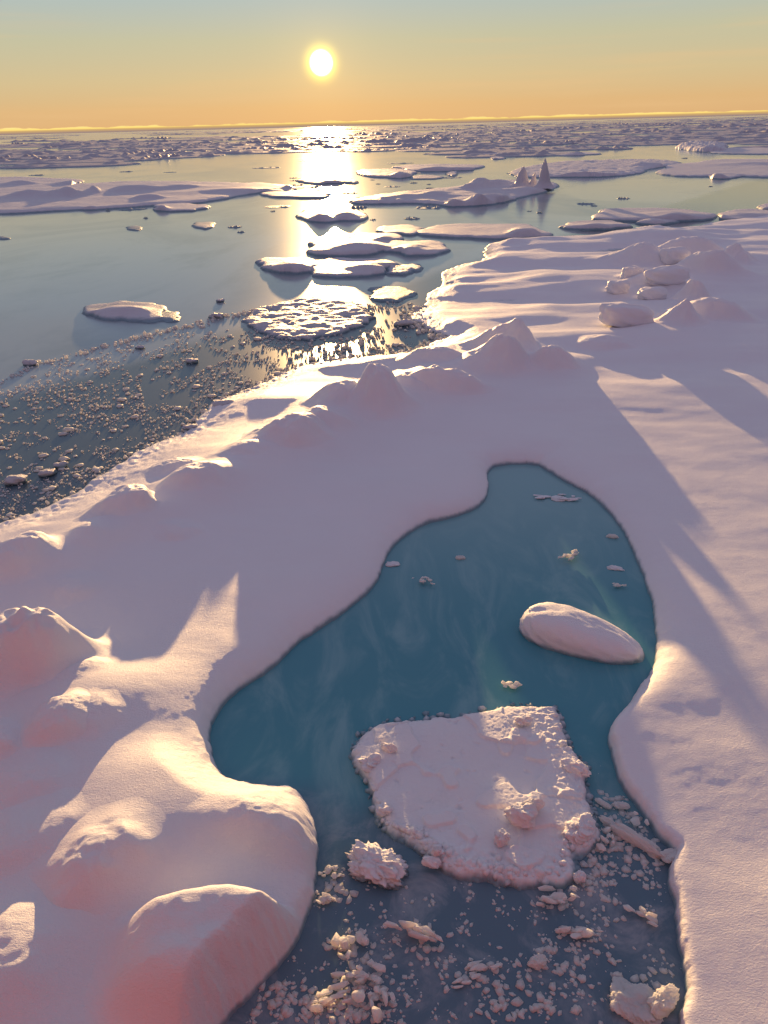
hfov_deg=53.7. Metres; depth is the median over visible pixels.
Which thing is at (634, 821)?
ice chunk
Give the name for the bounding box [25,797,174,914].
snow hummock
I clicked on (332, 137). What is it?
ice floe
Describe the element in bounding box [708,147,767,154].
ice floe
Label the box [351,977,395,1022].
ice chunk
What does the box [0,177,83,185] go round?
ice floe
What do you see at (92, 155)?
ice floe
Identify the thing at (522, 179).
ice spire
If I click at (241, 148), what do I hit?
ice floe
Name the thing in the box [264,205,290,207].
ice floe
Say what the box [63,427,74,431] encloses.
ice chunk
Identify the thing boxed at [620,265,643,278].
snow boulder
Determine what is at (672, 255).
snow boulder
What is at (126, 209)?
ice floe
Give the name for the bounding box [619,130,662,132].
ice floe
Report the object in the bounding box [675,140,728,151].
ice block
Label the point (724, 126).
ice floe
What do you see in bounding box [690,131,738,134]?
ice floe
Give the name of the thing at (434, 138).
ice floe
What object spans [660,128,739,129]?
ice floe
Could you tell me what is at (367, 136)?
ice floe
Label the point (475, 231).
ice floe
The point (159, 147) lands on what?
ice floe
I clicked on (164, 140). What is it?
ice floe
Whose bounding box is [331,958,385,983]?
ice chunk
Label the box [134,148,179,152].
ice floe
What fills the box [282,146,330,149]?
ice floe
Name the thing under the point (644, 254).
snow hummock
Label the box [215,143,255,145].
ice floe
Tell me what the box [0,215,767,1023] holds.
snow ground
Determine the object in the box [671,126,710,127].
ice floe
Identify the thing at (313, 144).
ice floe
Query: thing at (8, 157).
ice floe
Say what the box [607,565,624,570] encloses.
ice chunk
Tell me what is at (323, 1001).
ice chunk
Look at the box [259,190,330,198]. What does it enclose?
ice floe
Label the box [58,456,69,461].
ice chunk
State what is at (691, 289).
snow hummock
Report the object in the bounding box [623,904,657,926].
ice chunk
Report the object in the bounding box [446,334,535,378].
snow hummock
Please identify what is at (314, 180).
ice floe
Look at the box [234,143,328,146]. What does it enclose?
ice floe
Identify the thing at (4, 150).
ice floe
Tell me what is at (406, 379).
snow hummock
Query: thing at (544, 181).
ice spire
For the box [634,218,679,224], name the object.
ice floe
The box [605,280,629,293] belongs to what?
snow boulder
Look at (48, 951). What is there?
snow hummock
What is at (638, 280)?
snow hummock
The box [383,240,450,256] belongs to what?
ice floe
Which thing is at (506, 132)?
ice floe
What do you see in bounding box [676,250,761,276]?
snow hummock
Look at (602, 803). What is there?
ice chunk
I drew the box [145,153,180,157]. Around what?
ice floe
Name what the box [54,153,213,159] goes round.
ice floe
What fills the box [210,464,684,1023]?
pool water
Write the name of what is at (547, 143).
ice floe
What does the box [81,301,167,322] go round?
ice floe
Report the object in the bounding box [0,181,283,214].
ice floe
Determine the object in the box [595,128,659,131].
ice floe
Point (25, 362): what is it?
ice chunk
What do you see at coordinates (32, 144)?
ice floe
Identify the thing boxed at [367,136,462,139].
ice floe
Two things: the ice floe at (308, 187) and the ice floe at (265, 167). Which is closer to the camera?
the ice floe at (308, 187)
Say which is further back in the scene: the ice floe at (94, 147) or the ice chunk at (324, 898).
the ice floe at (94, 147)
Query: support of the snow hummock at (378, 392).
on the snow ground
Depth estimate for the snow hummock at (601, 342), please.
36.03 m
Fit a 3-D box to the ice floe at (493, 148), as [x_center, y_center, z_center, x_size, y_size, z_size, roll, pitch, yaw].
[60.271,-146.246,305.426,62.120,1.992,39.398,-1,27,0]
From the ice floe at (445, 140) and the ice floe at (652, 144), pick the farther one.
the ice floe at (445, 140)
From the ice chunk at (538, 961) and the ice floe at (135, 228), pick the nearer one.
the ice chunk at (538, 961)
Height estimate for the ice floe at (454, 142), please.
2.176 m
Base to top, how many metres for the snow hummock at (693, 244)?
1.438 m
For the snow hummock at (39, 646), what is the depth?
14.48 m
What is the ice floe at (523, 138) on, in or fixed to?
on the sea water at (58, 271)
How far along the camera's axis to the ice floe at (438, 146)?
358.40 m
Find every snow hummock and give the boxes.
[0,530,68,586]
[0,606,121,704]
[0,786,90,878]
[0,870,107,1023]
[20,687,90,747]
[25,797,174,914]
[45,656,113,683]
[61,515,137,548]
[72,484,160,521]
[77,687,130,740]
[140,456,205,477]
[146,460,239,491]
[181,788,318,883]
[203,439,271,458]
[235,412,336,448]
[241,426,263,437]
[298,380,356,408]
[305,405,363,431]
[342,363,425,420]
[394,346,462,364]
[395,369,428,391]
[410,365,500,395]
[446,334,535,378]
[454,318,541,351]
[529,345,582,369]
[563,228,746,244]
[567,242,665,268]
[570,334,636,351]
[613,267,652,277]
[618,272,686,288]
[649,299,709,326]
[654,297,767,323]
[658,236,723,254]
[666,279,711,301]
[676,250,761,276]
[723,243,766,265]
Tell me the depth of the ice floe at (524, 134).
611.56 m
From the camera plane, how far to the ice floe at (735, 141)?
307.01 m
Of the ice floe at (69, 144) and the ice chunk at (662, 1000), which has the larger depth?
the ice floe at (69, 144)
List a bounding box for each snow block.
[84,884,304,1023]
[519,602,644,664]
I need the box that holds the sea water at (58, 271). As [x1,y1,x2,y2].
[0,115,767,522]
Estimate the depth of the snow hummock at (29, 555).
18.44 m
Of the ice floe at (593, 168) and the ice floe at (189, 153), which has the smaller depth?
the ice floe at (593, 168)
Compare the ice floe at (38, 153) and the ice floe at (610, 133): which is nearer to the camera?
the ice floe at (38, 153)
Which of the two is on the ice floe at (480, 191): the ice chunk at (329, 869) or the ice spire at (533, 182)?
the ice spire at (533, 182)
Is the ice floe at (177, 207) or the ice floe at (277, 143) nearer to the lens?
the ice floe at (177, 207)
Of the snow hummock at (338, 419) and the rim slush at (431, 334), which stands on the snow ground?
the snow hummock at (338, 419)
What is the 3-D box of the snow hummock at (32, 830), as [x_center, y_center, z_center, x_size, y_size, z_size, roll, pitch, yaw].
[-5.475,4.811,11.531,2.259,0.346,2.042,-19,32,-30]
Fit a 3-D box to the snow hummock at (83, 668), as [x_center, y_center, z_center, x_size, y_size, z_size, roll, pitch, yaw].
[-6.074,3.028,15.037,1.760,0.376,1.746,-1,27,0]
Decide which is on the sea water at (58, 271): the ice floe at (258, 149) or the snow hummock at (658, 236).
the ice floe at (258, 149)
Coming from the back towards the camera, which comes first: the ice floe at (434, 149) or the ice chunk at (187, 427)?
the ice floe at (434, 149)
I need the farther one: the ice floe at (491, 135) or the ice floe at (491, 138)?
the ice floe at (491, 135)
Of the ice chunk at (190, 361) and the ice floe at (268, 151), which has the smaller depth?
the ice chunk at (190, 361)
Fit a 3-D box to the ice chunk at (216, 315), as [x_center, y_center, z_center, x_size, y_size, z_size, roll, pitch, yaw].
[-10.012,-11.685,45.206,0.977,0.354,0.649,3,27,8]
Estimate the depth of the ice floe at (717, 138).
346.40 m
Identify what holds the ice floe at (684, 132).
on the sea water at (58, 271)
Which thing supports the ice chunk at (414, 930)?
on the lead slush at (355, 1015)
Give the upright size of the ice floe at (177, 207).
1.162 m
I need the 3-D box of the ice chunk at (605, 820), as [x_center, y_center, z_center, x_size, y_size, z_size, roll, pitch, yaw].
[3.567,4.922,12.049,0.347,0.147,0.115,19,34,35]
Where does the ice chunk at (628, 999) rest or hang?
on the pool water at (402, 640)
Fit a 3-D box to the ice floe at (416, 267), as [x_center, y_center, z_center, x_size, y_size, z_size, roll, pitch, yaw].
[2.080,-18.876,59.181,2.180,0.594,3.824,-1,27,0]
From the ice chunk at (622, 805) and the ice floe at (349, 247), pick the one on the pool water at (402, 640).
the ice chunk at (622, 805)
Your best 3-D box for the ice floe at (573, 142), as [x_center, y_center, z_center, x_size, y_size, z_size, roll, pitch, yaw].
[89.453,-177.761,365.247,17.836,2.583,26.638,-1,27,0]
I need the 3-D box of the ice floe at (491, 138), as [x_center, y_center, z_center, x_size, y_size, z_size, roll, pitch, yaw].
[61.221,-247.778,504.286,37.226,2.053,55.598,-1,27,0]
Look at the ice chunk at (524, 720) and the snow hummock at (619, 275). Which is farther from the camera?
the snow hummock at (619, 275)
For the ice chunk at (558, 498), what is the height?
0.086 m
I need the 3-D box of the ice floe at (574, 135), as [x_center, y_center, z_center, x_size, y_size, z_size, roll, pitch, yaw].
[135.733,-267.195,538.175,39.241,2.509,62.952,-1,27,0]
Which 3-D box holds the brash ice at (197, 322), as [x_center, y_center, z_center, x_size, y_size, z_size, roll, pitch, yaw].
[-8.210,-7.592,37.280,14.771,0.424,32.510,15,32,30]
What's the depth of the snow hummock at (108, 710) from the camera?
13.58 m
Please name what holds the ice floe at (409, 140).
on the sea water at (58, 271)
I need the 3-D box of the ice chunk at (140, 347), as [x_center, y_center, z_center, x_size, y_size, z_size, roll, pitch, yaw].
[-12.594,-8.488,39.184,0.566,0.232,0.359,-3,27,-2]
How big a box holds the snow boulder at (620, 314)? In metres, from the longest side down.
2.884 x 1.579 x 1.219 m
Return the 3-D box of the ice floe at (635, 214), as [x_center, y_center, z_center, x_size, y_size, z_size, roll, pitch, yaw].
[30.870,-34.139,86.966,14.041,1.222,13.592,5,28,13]
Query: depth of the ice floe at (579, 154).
239.20 m
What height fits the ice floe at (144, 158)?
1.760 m
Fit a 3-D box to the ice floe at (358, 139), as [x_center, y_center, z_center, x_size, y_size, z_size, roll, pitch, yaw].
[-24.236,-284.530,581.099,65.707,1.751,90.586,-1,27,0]
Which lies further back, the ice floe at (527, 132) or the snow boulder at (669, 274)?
the ice floe at (527, 132)
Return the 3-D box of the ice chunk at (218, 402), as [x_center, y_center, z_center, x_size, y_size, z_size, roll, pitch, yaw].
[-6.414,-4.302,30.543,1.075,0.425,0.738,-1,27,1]
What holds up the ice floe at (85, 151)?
on the sea water at (58, 271)
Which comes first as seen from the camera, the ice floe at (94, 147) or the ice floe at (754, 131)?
the ice floe at (754, 131)
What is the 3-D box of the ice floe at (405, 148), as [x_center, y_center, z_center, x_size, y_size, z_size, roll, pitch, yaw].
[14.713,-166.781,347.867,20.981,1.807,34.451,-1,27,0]
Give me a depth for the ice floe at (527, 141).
404.73 m
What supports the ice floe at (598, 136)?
on the sea water at (58, 271)
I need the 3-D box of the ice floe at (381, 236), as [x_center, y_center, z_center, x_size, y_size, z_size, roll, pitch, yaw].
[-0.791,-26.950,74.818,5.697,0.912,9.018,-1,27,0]
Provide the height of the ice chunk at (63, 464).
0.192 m
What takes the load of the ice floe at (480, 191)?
on the sea water at (58, 271)
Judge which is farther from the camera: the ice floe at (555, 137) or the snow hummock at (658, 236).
the ice floe at (555, 137)
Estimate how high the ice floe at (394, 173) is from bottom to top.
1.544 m
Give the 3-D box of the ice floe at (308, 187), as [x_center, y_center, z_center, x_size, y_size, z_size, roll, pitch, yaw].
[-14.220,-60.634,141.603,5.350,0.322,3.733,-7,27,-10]
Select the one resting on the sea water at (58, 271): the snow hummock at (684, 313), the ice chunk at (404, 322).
the ice chunk at (404, 322)
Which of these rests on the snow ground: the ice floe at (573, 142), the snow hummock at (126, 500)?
the snow hummock at (126, 500)
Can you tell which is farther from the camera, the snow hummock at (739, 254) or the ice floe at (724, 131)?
the ice floe at (724, 131)
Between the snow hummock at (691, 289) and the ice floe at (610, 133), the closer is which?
the snow hummock at (691, 289)
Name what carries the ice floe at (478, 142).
on the sea water at (58, 271)
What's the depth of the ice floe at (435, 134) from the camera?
780.89 m
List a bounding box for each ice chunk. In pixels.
[3,474,27,485]
[22,359,37,365]
[38,453,48,457]
[38,468,56,476]
[48,485,55,490]
[53,461,67,467]
[58,431,67,435]
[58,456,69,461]
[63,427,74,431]
[91,467,99,471]
[135,345,144,349]
[182,424,197,430]
[185,358,197,363]
[208,313,223,318]
[211,399,234,405]
[308,981,352,1012]
[315,890,336,904]
[318,865,341,878]
[330,929,368,958]
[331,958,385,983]
[345,839,408,889]
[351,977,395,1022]
[357,753,380,772]
[376,803,393,816]
[381,742,397,752]
[382,920,442,941]
[385,561,399,566]
[393,319,414,326]
[412,576,434,584]
[421,855,441,868]
[431,846,441,856]
[452,960,502,988]
[455,555,464,559]
[493,828,510,847]
[501,680,521,688]
[504,802,537,828]
[514,714,532,725]
[522,799,544,810]
[527,953,547,968]
[534,494,580,501]
[536,885,579,905]
[555,926,602,938]
[558,549,577,559]
[560,758,591,777]
[562,812,596,843]
[573,870,586,884]
[595,798,611,808]
[596,827,614,850]
[598,815,614,825]
[606,534,618,538]
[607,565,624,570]
[609,822,661,859]
[609,976,663,1023]
[611,801,630,809]
[612,583,626,586]
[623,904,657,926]
[630,811,648,827]
[646,983,679,1019]
[660,848,676,863]
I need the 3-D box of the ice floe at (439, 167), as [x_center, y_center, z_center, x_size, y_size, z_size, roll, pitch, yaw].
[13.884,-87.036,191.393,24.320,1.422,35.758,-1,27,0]
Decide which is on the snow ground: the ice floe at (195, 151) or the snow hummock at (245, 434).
the snow hummock at (245, 434)
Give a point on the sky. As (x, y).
(67, 66)
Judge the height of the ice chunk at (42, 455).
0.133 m
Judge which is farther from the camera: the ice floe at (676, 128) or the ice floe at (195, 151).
the ice floe at (676, 128)
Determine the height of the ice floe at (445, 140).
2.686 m
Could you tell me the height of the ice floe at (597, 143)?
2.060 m
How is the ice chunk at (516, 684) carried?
on the pool water at (402, 640)
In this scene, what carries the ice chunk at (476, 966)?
on the pool water at (402, 640)
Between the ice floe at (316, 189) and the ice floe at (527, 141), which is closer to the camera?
the ice floe at (316, 189)
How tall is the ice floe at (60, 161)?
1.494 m
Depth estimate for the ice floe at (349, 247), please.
66.76 m
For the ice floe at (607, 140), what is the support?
on the sea water at (58, 271)
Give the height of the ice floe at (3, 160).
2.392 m
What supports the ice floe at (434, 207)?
on the sea water at (58, 271)
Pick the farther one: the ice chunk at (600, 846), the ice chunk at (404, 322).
the ice chunk at (404, 322)
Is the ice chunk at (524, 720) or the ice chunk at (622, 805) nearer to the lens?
the ice chunk at (622, 805)
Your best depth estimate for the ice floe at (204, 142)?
569.44 m
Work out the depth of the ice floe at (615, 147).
279.51 m
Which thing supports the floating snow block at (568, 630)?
on the pool water at (402, 640)
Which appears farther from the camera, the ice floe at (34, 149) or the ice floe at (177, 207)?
the ice floe at (34, 149)
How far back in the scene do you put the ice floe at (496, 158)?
231.60 m
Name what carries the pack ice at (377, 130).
on the sea water at (58, 271)
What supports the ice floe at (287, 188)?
on the sea water at (58, 271)
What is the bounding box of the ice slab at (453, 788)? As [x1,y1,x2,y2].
[348,702,600,890]
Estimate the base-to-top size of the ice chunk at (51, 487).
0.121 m
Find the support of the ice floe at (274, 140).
on the sea water at (58, 271)
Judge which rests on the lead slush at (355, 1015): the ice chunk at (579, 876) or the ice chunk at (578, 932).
the ice chunk at (578, 932)
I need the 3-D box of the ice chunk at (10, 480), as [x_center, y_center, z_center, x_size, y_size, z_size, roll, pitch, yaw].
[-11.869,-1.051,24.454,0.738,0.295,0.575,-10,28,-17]
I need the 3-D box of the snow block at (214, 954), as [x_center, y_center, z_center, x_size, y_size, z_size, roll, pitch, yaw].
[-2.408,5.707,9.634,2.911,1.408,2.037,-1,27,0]
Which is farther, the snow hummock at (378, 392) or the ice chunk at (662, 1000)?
the snow hummock at (378, 392)
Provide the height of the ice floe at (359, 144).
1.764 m
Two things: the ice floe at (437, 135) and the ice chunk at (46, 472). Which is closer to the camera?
the ice chunk at (46, 472)
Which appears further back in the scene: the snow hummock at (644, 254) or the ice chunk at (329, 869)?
the snow hummock at (644, 254)
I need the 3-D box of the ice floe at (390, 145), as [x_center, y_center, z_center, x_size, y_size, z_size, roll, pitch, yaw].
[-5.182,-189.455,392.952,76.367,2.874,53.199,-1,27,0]
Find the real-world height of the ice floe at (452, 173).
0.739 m
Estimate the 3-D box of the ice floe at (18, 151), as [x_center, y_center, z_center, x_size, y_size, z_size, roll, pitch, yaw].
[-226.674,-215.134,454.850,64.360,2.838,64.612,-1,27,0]
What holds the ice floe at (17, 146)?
on the sea water at (58, 271)
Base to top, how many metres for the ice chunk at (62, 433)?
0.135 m
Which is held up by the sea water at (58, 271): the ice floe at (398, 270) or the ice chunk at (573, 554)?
the ice floe at (398, 270)
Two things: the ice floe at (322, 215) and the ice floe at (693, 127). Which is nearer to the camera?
the ice floe at (322, 215)
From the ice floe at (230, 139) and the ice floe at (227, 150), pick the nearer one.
the ice floe at (227, 150)
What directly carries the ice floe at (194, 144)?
on the sea water at (58, 271)
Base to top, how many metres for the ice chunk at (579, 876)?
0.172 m
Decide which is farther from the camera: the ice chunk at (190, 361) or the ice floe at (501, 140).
the ice floe at (501, 140)
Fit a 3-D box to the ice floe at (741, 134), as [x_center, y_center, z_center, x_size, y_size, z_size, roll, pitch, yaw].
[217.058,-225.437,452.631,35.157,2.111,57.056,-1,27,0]
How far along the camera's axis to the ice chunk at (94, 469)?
25.15 m
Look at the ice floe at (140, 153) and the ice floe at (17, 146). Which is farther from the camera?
the ice floe at (17, 146)
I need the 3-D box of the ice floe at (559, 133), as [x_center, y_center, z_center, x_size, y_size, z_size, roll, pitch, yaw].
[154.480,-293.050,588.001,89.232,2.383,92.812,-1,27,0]
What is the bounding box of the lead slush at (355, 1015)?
[246,773,674,1023]
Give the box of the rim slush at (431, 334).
[6,304,447,518]
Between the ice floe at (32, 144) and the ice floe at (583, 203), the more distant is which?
the ice floe at (32, 144)
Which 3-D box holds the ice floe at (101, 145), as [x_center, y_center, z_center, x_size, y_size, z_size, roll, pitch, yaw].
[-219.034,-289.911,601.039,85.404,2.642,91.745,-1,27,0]
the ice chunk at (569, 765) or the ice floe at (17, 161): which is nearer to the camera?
the ice chunk at (569, 765)
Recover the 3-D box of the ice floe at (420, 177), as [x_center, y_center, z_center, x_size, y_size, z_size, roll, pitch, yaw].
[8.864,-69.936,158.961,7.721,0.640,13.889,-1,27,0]
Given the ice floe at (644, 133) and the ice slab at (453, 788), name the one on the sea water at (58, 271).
the ice floe at (644, 133)
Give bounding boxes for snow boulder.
[598,303,653,326]
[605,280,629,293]
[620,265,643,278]
[637,286,667,299]
[644,264,689,285]
[659,247,690,264]
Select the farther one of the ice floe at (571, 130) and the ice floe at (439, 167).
the ice floe at (571, 130)
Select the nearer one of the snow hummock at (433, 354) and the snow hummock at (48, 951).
the snow hummock at (48, 951)
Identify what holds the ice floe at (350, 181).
on the sea water at (58, 271)
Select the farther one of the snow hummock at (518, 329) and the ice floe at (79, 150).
the ice floe at (79, 150)
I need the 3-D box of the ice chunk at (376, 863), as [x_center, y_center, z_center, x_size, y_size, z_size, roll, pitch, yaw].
[-0.128,5.301,11.379,1.034,0.429,0.632,8,28,18]
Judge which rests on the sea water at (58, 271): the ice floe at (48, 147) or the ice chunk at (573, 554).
the ice floe at (48, 147)
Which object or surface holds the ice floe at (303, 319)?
on the sea water at (58, 271)
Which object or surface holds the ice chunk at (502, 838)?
on the ice slab at (453, 788)
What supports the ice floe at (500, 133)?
on the sea water at (58, 271)
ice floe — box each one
[0,143,56,145]
[0,144,40,147]
[0,149,34,151]
[0,150,94,154]
[0,151,37,152]
[0,151,68,156]
[0,154,35,159]
[0,158,11,163]
[0,158,132,164]
[0,159,59,162]
[0,161,140,168]
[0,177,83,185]
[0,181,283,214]
[0,236,10,239]
[13,148,48,149]
[16,153,151,159]
[21,143,92,147]
[31,156,69,159]
[38,145,63,148]
[50,144,147,148]
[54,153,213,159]
[57,145,142,149]
[58,149,94,151]
[63,151,178,155]
[65,149,131,153]
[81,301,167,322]
[85,142,154,145]
[93,148,128,150]
[109,148,182,151]
[118,208,146,210]
[122,151,176,155]
[125,226,141,230]
[126,146,185,149]
[128,156,163,160]
[131,141,202,143]
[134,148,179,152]
[141,310,180,323]
[142,143,181,146]
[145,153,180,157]
[148,140,236,145]
[150,139,181,141]
[153,203,209,211]
[161,151,226,154]
[175,153,223,156]
[177,149,221,152]
[179,146,247,150]
[182,143,219,145]
[186,144,234,147]
[191,222,215,229]
[204,149,246,151]
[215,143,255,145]
[220,145,302,149]
[222,149,322,153]
[224,137,268,140]
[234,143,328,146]
[236,140,262,143]
[241,297,375,340]
[242,137,325,141]
[243,147,283,150]
[251,182,296,191]
[253,167,279,168]
[255,257,319,274]
[256,142,297,144]
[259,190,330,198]
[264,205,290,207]
[267,139,327,141]
[273,142,353,146]
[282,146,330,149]
[290,139,359,142]
[294,148,380,152]
[295,208,368,222]
[296,177,345,184]
[296,186,320,187]
[306,189,327,190]
[306,238,398,256]
[311,257,399,278]
[316,142,436,148]
[323,136,341,138]
[328,138,382,139]
[329,137,433,143]
[337,134,423,137]
[341,143,378,144]
[344,148,397,151]
[344,178,358,183]
[348,232,403,240]
[349,177,559,207]
[355,136,397,138]
[356,168,417,178]
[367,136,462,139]
[367,286,417,302]
[375,225,424,235]
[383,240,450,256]
[386,265,414,275]
[391,140,475,144]
[392,164,484,171]
[395,146,435,149]
[395,147,503,151]
[401,264,423,271]
[410,175,442,179]
[413,133,461,134]
[415,134,446,136]
[415,206,444,208]
[417,223,552,239]
[422,136,448,139]
[422,144,462,147]
[424,149,555,154]
[426,138,496,141]
[443,131,512,134]
[445,150,581,157]
[445,171,457,176]
[456,132,510,135]
[458,133,521,137]
[458,137,500,139]
[458,142,544,146]
[461,141,508,143]
[462,145,598,150]
[474,135,547,138]
[490,156,505,159]
[494,137,534,139]
[497,139,528,141]
[505,133,538,135]
[506,159,680,177]
[508,146,593,150]
[511,131,569,133]
[513,131,544,132]
[517,140,543,142]
[528,140,568,145]
[535,136,570,138]
[539,132,627,135]
[539,138,618,141]
[542,129,600,131]
[552,133,603,136]
[555,152,600,155]
[559,220,632,229]
[560,139,639,141]
[563,139,584,143]
[565,135,652,138]
[577,140,664,144]
[577,202,593,204]
[591,208,717,221]
[593,145,632,149]
[594,132,626,134]
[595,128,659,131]
[598,141,682,145]
[600,137,641,139]
[612,132,665,134]
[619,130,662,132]
[625,133,730,137]
[630,136,767,141]
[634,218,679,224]
[650,137,708,139]
[653,133,693,134]
[655,159,767,177]
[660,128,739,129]
[661,127,738,130]
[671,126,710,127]
[678,131,705,133]
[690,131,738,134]
[699,130,759,132]
[699,134,767,138]
[706,173,742,179]
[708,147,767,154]
[709,125,741,127]
[717,209,767,219]
[718,139,767,143]
[720,133,767,134]
[736,129,767,132]
[737,141,767,144]
[738,126,767,128]
[742,145,767,147]
[747,123,767,126]
[756,203,767,209]
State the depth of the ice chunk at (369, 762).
13.02 m
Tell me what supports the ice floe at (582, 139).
on the sea water at (58, 271)
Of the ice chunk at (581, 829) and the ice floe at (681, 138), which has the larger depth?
the ice floe at (681, 138)
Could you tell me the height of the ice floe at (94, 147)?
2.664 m
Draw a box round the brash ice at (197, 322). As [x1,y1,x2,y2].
[0,299,418,519]
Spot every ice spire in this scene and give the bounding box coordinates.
[507,166,529,187]
[529,173,536,186]
[534,158,555,188]
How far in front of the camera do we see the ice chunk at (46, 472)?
24.80 m
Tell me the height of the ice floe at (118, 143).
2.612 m
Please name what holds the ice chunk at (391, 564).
on the pool water at (402, 640)
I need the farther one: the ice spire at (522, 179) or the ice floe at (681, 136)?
the ice floe at (681, 136)
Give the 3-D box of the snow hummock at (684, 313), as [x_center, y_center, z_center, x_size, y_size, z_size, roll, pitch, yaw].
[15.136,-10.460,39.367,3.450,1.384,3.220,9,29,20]
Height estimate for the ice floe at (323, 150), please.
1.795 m
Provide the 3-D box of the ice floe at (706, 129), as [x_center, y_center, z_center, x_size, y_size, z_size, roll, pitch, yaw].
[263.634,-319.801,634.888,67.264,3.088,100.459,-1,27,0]
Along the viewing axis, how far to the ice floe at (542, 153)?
246.53 m
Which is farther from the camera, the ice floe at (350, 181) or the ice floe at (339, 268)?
the ice floe at (350, 181)
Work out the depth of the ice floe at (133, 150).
413.23 m
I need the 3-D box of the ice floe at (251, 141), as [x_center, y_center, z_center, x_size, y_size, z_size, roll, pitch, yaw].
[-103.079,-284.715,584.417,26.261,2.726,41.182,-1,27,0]
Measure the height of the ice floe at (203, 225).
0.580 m
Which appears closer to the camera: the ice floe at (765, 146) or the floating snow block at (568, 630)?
the floating snow block at (568, 630)
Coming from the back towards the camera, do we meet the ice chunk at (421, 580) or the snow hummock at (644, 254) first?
the snow hummock at (644, 254)
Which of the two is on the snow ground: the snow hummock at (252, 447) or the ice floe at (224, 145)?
the snow hummock at (252, 447)
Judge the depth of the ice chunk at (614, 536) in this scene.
20.30 m
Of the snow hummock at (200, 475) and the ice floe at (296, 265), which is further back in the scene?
the ice floe at (296, 265)
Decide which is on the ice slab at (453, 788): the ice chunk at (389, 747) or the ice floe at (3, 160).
the ice chunk at (389, 747)
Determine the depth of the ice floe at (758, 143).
294.71 m
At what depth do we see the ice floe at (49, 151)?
414.87 m
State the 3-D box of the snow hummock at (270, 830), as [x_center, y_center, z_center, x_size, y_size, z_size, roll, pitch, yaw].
[-2.021,4.836,11.563,2.286,1.192,1.774,-1,27,0]
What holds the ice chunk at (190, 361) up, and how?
on the sea water at (58, 271)
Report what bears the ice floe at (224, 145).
on the sea water at (58, 271)
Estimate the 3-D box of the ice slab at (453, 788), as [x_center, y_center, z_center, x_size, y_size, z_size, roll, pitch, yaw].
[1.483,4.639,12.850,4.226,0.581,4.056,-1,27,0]
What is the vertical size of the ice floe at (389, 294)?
0.549 m
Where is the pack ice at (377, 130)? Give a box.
[0,116,767,144]
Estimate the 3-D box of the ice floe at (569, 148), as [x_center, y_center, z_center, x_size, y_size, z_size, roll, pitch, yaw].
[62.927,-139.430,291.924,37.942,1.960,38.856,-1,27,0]
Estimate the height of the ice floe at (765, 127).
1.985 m
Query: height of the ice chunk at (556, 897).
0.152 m
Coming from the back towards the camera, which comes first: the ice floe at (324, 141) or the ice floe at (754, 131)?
the ice floe at (324, 141)
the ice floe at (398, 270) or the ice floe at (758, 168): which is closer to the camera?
the ice floe at (398, 270)
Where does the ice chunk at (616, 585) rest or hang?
on the pool water at (402, 640)
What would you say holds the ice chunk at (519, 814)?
on the ice slab at (453, 788)
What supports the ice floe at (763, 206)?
on the sea water at (58, 271)
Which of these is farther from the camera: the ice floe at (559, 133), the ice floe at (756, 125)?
the ice floe at (756, 125)
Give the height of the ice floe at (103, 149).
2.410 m
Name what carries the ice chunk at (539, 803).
on the ice slab at (453, 788)
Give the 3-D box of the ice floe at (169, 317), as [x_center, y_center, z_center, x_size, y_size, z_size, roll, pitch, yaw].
[-13.616,-11.762,46.071,3.261,0.552,4.168,-1,27,0]
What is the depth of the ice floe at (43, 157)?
324.41 m
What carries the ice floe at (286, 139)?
on the sea water at (58, 271)
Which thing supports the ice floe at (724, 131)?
on the sea water at (58, 271)
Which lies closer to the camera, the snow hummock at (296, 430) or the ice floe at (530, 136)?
the snow hummock at (296, 430)
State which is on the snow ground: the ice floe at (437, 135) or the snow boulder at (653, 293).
the snow boulder at (653, 293)
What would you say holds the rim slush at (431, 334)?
on the sea water at (58, 271)
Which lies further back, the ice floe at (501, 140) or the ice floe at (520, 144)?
the ice floe at (501, 140)
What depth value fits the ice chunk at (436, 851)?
11.36 m
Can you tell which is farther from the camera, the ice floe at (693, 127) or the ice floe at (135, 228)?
the ice floe at (693, 127)
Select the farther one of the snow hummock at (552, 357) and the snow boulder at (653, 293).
the snow boulder at (653, 293)
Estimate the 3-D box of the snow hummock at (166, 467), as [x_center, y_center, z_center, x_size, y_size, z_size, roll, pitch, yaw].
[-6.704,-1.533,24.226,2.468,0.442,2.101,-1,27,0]
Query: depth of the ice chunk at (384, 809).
12.15 m
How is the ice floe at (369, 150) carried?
on the sea water at (58, 271)
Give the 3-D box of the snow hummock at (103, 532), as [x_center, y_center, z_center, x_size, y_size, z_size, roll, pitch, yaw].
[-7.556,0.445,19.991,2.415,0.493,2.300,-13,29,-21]
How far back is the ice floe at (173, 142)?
666.39 m
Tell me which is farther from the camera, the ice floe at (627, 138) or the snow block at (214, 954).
the ice floe at (627, 138)
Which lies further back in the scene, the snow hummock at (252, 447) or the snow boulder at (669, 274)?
the snow boulder at (669, 274)
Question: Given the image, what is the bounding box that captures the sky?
[0,0,767,134]
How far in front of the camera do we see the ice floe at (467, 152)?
273.19 m
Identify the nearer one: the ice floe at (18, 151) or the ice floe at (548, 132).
the ice floe at (18, 151)
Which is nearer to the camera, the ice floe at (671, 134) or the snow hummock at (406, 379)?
the snow hummock at (406, 379)
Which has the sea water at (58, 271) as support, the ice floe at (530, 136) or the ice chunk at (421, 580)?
the ice floe at (530, 136)
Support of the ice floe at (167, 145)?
on the sea water at (58, 271)

